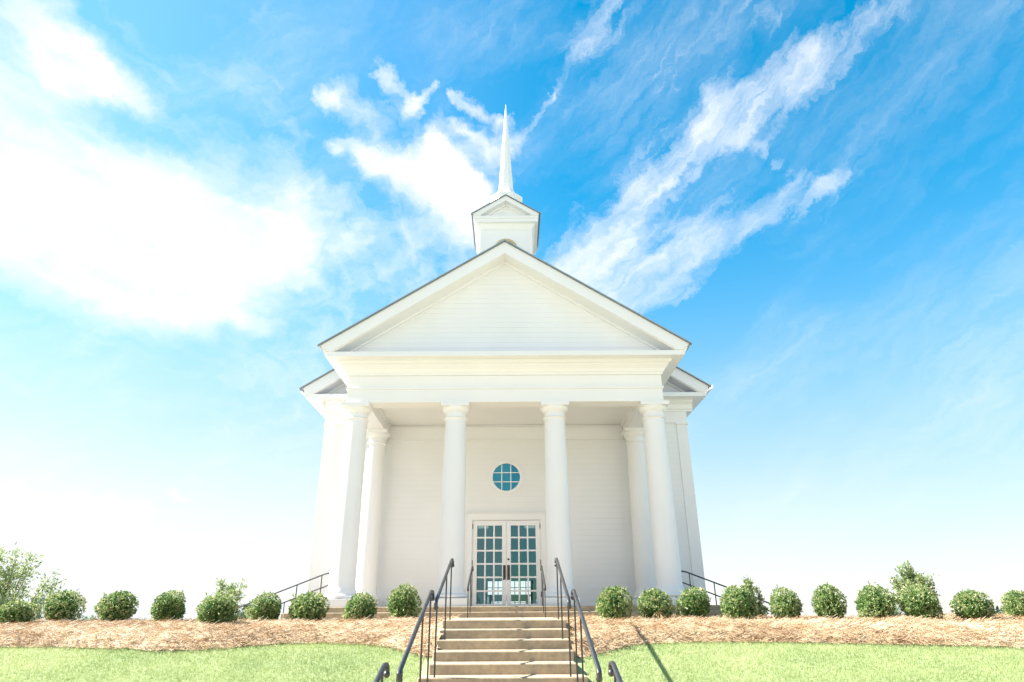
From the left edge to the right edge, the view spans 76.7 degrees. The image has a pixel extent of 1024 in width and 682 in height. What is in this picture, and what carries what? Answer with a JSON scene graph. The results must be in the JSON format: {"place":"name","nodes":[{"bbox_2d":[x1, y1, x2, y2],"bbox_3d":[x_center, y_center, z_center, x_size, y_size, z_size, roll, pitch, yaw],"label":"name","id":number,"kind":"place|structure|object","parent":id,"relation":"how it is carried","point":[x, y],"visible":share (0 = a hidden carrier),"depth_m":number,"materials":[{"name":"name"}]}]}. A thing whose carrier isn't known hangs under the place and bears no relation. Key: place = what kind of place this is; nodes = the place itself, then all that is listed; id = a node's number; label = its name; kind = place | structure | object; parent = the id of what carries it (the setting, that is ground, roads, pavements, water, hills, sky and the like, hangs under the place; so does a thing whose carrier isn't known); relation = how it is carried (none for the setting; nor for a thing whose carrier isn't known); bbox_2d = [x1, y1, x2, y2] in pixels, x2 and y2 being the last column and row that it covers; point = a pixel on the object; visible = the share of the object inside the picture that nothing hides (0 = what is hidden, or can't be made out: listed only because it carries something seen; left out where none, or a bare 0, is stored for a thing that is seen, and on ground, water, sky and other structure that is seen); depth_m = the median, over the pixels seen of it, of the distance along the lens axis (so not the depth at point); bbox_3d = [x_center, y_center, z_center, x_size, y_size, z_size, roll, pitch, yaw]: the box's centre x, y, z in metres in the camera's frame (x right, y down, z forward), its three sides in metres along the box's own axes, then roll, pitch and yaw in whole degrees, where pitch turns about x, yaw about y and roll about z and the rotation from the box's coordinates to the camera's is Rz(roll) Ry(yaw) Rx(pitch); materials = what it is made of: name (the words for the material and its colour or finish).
{"place":"outdoors","nodes":[
{"label":"outdoors","id":0,"kind":"place"},
{"bbox_2d":[0,618,1023,681],"bbox_3d":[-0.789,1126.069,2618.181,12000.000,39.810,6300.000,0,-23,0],"label":"ground","id":1,"kind":"structure","parent":0,"point":[424,669],"depth_m":7.45,"materials":[{"name":"plant"}]},
{"bbox_2d":[0,598,39,624],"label":"round shrub","id":2,"kind":"object","parent":1,"relation":"on","point":[22,611],"visible":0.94,"depth_m":10.66,"materials":[{"name":"green plant"}]},
{"bbox_2d":[0,542,66,617],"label":"tree","id":3,"kind":"object","parent":1,"relation":"on","point":[10,575],"visible":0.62,"depth_m":17.38,"materials":[{"name":"green plant"}]},
{"bbox_2d":[33,597,46,619],"bbox_3d":[-12.010,7.364,16.592,0.999,1.673,1.145,0,-23,0],"label":"willow tree","id":4,"kind":"object","parent":1,"relation":"on","point":[40,603],"visible":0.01,"depth_m":16.63,"materials":[{"name":"green plant"}]},
{"bbox_2d":[42,589,86,621],"bbox_3d":[-7.888,4.722,11.364,0.726,0.718,0.652,-20,-30,38],"label":"round shrub","id":5,"kind":"object","parent":1,"relation":"on","point":[67,605],"visible":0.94,"depth_m":11.27,"materials":[{"name":"green plant"}]},
{"bbox_2d":[82,614,96,619],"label":"bush","id":6,"kind":"object","parent":1,"relation":"on","point":[91,617],"visible":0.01,"depth_m":16.06,"materials":[{"name":"green plant"}]},
{"bbox_2d":[92,590,138,621],"bbox_3d":[-6.958,4.722,11.338,0.716,0.679,0.697,2,-23,-5],"label":"round shrub","id":7,"kind":"object","parent":1,"relation":"on","point":[118,605],"visible":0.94,"depth_m":11.24,"materials":[{"name":"green plant"}]},
{"bbox_2d":[149,589,186,622],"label":"round shrub","id":8,"kind":"object","parent":1,"relation":"on","point":[169,606],"visible":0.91,"depth_m":10.89,"materials":[{"name":"green plant"}]},
{"bbox_2d":[196,593,242,624],"bbox_3d":[-4.630,4.316,10.237,0.698,0.606,0.647,4,-23,-9],"label":"round shrub","id":9,"kind":"object","parent":1,"relation":"on","point":[216,610],"visible":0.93,"depth_m":10.11,"materials":[{"name":"green plant"}]},
{"bbox_2d":[196,577,252,620],"bbox_3d":[-6.987,6.888,15.843,1.422,2.083,1.564,9,-24,-20],"label":"loose bush","id":10,"kind":"object","parent":1,"relation":"on","point":[231,590],"visible":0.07,"depth_m":16.05,"materials":[{"name":"green plant"}]},
{"bbox_2d":[237,609,252,620],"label":"loose bush","id":11,"kind":"object","parent":1,"relation":"on","point":[242,614],"visible":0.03,"depth_m":15.35,"materials":[{"name":"green plant"}]},
{"bbox_2d":[244,590,281,620],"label":"round shrub","id":12,"kind":"object","parent":1,"relation":"on","point":[268,608],"visible":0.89,"depth_m":11.12,"materials":[{"name":"green plant"}]},
{"bbox_2d":[287,590,330,620],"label":"round shrub","id":13,"kind":"object","parent":1,"relation":"on","point":[310,606],"visible":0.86,"depth_m":11.23,"materials":[{"name":"green plant"}]},
{"bbox_2d":[341,589,378,620],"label":"round shrub","id":14,"kind":"object","parent":1,"relation":"on","point":[364,606],"visible":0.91,"depth_m":10.88,"materials":[{"name":"green plant"}]},
{"bbox_2d":[385,582,421,618],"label":"round shrub","id":15,"kind":"object","parent":1,"relation":"on","point":[402,602],"visible":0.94,"depth_m":11.28,"materials":[{"name":"green plant"}]},
{"bbox_2d":[282,605,721,619],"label":"porch steps","id":16,"kind":"structure","parent":1,"relation":"on","point":[503,611],"depth_m":13.28,"materials":[{"name":"concrete"}]},
{"bbox_2d":[467,565,473,617],"bbox_3d":[-0.858,5.122,13.266,0.054,1.065,1.521,0,-23,0],"label":"handrail","id":17,"kind":"object","parent":16,"relation":"on","point":[471,572],"visible":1,"depth_m":13.28,"materials":[{"name":"metal"}]},
{"bbox_2d":[540,565,545,617],"bbox_3d":[0.642,5.115,13.270,0.054,1.065,1.521,0,-23,0],"label":"handrail","id":18,"kind":"object","parent":16,"relation":"on","point":[542,580],"visible":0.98,"depth_m":13.26,"materials":[{"name":"metal"}]},
{"bbox_2d":[429,617,575,674],"bbox_3d":[-0.098,5.367,9.802,1.646,2.128,6.183,0,-23,0],"label":"stairway","id":19,"kind":"object","parent":1,"relation":"on","point":[506,646],"visible":0.86,"depth_m":7.85,"materials":[{"name":"concrete"}]},
{"bbox_2d":[433,558,453,677],"bbox_3d":[-0.829,3.304,7.923,0.054,1.358,2.021,0,-23,0],"label":"handrail","id":20,"kind":"object","parent":19,"relation":"on","point":[451,565],"visible":1,"depth_m":7.96,"materials":[{"name":"metal"}]},
{"bbox_2d":[554,557,571,676],"bbox_3d":[0.621,3.297,7.926,0.054,1.358,2.021,0,-23,0],"label":"handrail","id":21,"kind":"object","parent":19,"relation":"on","point":[558,567],"visible":1,"depth_m":7.95,"materials":[{"name":"metal"}]},
{"bbox_2d":[417,674,587,681],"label":"stair step","id":22,"kind":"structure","parent":1,"relation":"on","point":[510,678],"depth_m":6.85,"materials":[{"name":"concrete"}]},
{"bbox_2d":[373,662,389,681],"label":"handrail","id":23,"kind":"object","parent":22,"relation":"on","point":[384,670],"visible":1,"depth_m":4.84,"materials":[{"name":"metal"}]},
{"bbox_2d":[396,590,434,681],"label":"handrail","id":24,"kind":"object","parent":22,"relation":"on","point":[399,674],"visible":1,"depth_m":6.31,"materials":[{"name":"metal"}]},
{"bbox_2d":[571,589,602,681],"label":"handrail","id":25,"kind":"object","parent":22,"relation":"on","point":[574,597],"visible":1,"depth_m":6.30,"materials":[{"name":"metal"}]},
{"bbox_2d":[608,661,622,681],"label":"handrail","id":26,"kind":"object","parent":22,"relation":"on","point":[613,670],"visible":1,"depth_m":4.83,"materials":[{"name":"metal"}]},
{"bbox_2d":[298,107,712,606],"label":"church","id":27,"kind":"structure","parent":1,"relation":"on","point":[504,404],"depth_m":16.78,"materials":[{"name":"white paint"}]},
{"bbox_2d":[472,521,505,605],"bbox_3d":[-0.612,5.945,17.335,0.922,2.187,0.145,-2,-23,3],"label":"door","id":28,"kind":"structure","parent":27,"relation":"in","point":[481,524],"depth_m":17.32,"materials":[{"name":"white paint"}]},
{"bbox_2d":[490,460,522,493],"bbox_3d":[-0.161,3.833,18.190,0.940,0.940,0.105,0,-23,0],"label":"round window","id":29,"kind":"structure","parent":27,"relation":"in","point":[501,463],"depth_m":18.16,"materials":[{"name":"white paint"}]},
{"bbox_2d":[486,581,532,603],"bbox_3d":[-0.152,13.924,35.336,2.540,1.513,0.040,0,-23,0],"label":"rear window frame","id":30,"kind":"structure","parent":27,"relation":"in","point":[487,587],"depth_m":35.45,"materials":[{"name":"white paint"}]},
{"bbox_2d":[506,520,541,605],"bbox_3d":[0.315,5.940,17.337,0.922,2.187,0.145,1,-23,-3],"label":"door","id":31,"kind":"structure","parent":27,"relation":"in","point":[527,524],"depth_m":17.31,"materials":[{"name":"white paint"}]},
{"bbox_2d":[0,609,1023,657],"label":"pine straw","id":32,"kind":"object","parent":1,"relation":"on","point":[999,629],"visible":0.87,"depth_m":8.34,"materials":[{"name":"beige plant"}]},
{"bbox_2d":[595,584,635,619],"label":"round shrub","id":33,"kind":"object","parent":1,"relation":"on","point":[611,602],"visible":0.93,"depth_m":10.82,"materials":[{"name":"green plant"}]},
{"bbox_2d":[636,588,674,618],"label":"round shrub","id":34,"kind":"object","parent":1,"relation":"on","point":[653,603],"visible":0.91,"depth_m":10.98,"materials":[{"name":"green plant"}]},
{"bbox_2d":[674,586,711,617],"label":"round shrub","id":35,"kind":"object","parent":1,"relation":"on","point":[692,601],"visible":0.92,"depth_m":11.10,"materials":[{"name":"green plant"}]},
{"bbox_2d":[719,585,757,619],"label":"round shrub","id":36,"kind":"object","parent":1,"relation":"on","point":[739,602],"visible":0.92,"depth_m":10.85,"materials":[{"name":"green plant"}]},
{"bbox_2d":[722,575,756,611],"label":"loose bush","id":37,"kind":"object","parent":1,"relation":"on","point":[749,585],"visible":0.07,"depth_m":12.55,"materials":[{"name":"green plant"}]},
{"bbox_2d":[753,586,768,617],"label":"loose bush","id":38,"kind":"object","parent":1,"relation":"on","point":[762,609],"visible":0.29,"depth_m":12.50,"materials":[{"name":"green plant"}]},
{"bbox_2d":[769,584,802,618],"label":"round shrub","id":39,"kind":"object","parent":1,"relation":"on","point":[788,603],"visible":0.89,"depth_m":10.89,"materials":[{"name":"green plant"}]},
{"bbox_2d":[811,581,847,618],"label":"round shrub","id":40,"kind":"object","parent":1,"relation":"on","point":[827,601],"visible":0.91,"depth_m":10.95,"materials":[{"name":"green plant"}]},
{"bbox_2d":[854,581,895,618],"bbox_3d":[6.003,4.378,10.732,0.631,0.773,0.682,-3,-23,7],"label":"round shrub","id":41,"kind":"object","parent":1,"relation":"on","point":[878,601],"visible":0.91,"depth_m":10.60,"materials":[{"name":"green plant"}]},
{"bbox_2d":[892,602,905,615],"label":"bush","id":42,"kind":"object","parent":1,"relation":"on","point":[896,610],"visible":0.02,"depth_m":12.07,"materials":[{"name":"green plant"}]},
{"bbox_2d":[890,559,940,615],"bbox_3d":[7.863,5.074,12.538,1.225,1.612,0.999,18,-29,-37],"label":"feathery shrub","id":43,"kind":"object","parent":1,"relation":"on","point":[909,577],"visible":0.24,"depth_m":12.63,"materials":[{"name":"green plant"}]},
{"bbox_2d":[899,583,944,620],"bbox_3d":[6.638,4.297,10.483,0.648,0.722,0.594,-1,-23,2],"label":"round shrub","id":44,"kind":"object","parent":1,"relation":"on","point":[916,602],"visible":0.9,"depth_m":10.37,"materials":[{"name":"green plant"}]},
{"bbox_2d":[949,589,996,619],"bbox_3d":[7.394,4.292,10.383,0.687,0.624,0.618,-1,-23,2],"label":"round shrub","id":45,"kind":"object","parent":1,"relation":"on","point":[973,604],"visible":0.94,"depth_m":10.28,"materials":[{"name":"green plant"}]},
{"bbox_2d":[995,599,1005,614],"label":"bush","id":46,"kind":"object","parent":1,"relation":"on","point":[998,610],"visible":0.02,"depth_m":12.79,"materials":[{"name":"green plant"}]},
{"bbox_2d":[1000,590,1023,617],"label":"round shrub","id":47,"kind":"object","parent":1,"relation":"on","point":[1013,602],"visible":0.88,"depth_m":10.66,"materials":[{"name":"green plant"}]},
{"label":"side steps","id":48,"kind":"object","parent":1,"relation":"on","visible":0},
{"bbox_2d":[238,573,328,607],"bbox_3d":[-5.348,5.984,14.731,2.452,1.322,0.032,0,-23,0],"label":"side handrail","id":49,"kind":"object","parent":48,"relation":"on","point":[321,576],"visible":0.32,"depth_m":14.86,"materials":[{"name":"metal"}]},
{"bbox_2d":[281,585,327,612],"bbox_3d":[-5.348,6.820,16.571,2.452,1.432,0.032,0,-23,0],"label":"side handrail","id":50,"kind":"object","parent":48,"relation":"on","point":[298,596],"visible":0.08,"depth_m":16.64,"materials":[{"name":"metal"}]},
{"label":"side steps","id":51,"kind":"object","parent":1,"relation":"on","visible":0},
{"bbox_2d":[682,582,722,597],"bbox_3d":[5.064,6.768,16.596,2.452,1.432,0.032,0,-23,0],"label":"side handrail","id":52,"kind":"object","parent":51,"relation":"on","point":[699,588],"visible":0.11,"depth_m":16.71,"materials":[{"name":"metal"}]},
{"bbox_2d":[681,571,769,604],"bbox_3d":[5.064,5.933,14.756,2.452,1.322,0.032,0,-23,0],"label":"side handrail","id":53,"kind":"object","parent":51,"relation":"on","point":[689,573],"visible":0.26,"depth_m":14.90,"materials":[{"name":"metal"}]},
{"bbox_2d":[0,0,1023,619],"label":"sky","id":54,"kind":"structure","parent":0,"point":[824,199],"materials":[{"name":"blue"}]}
]}

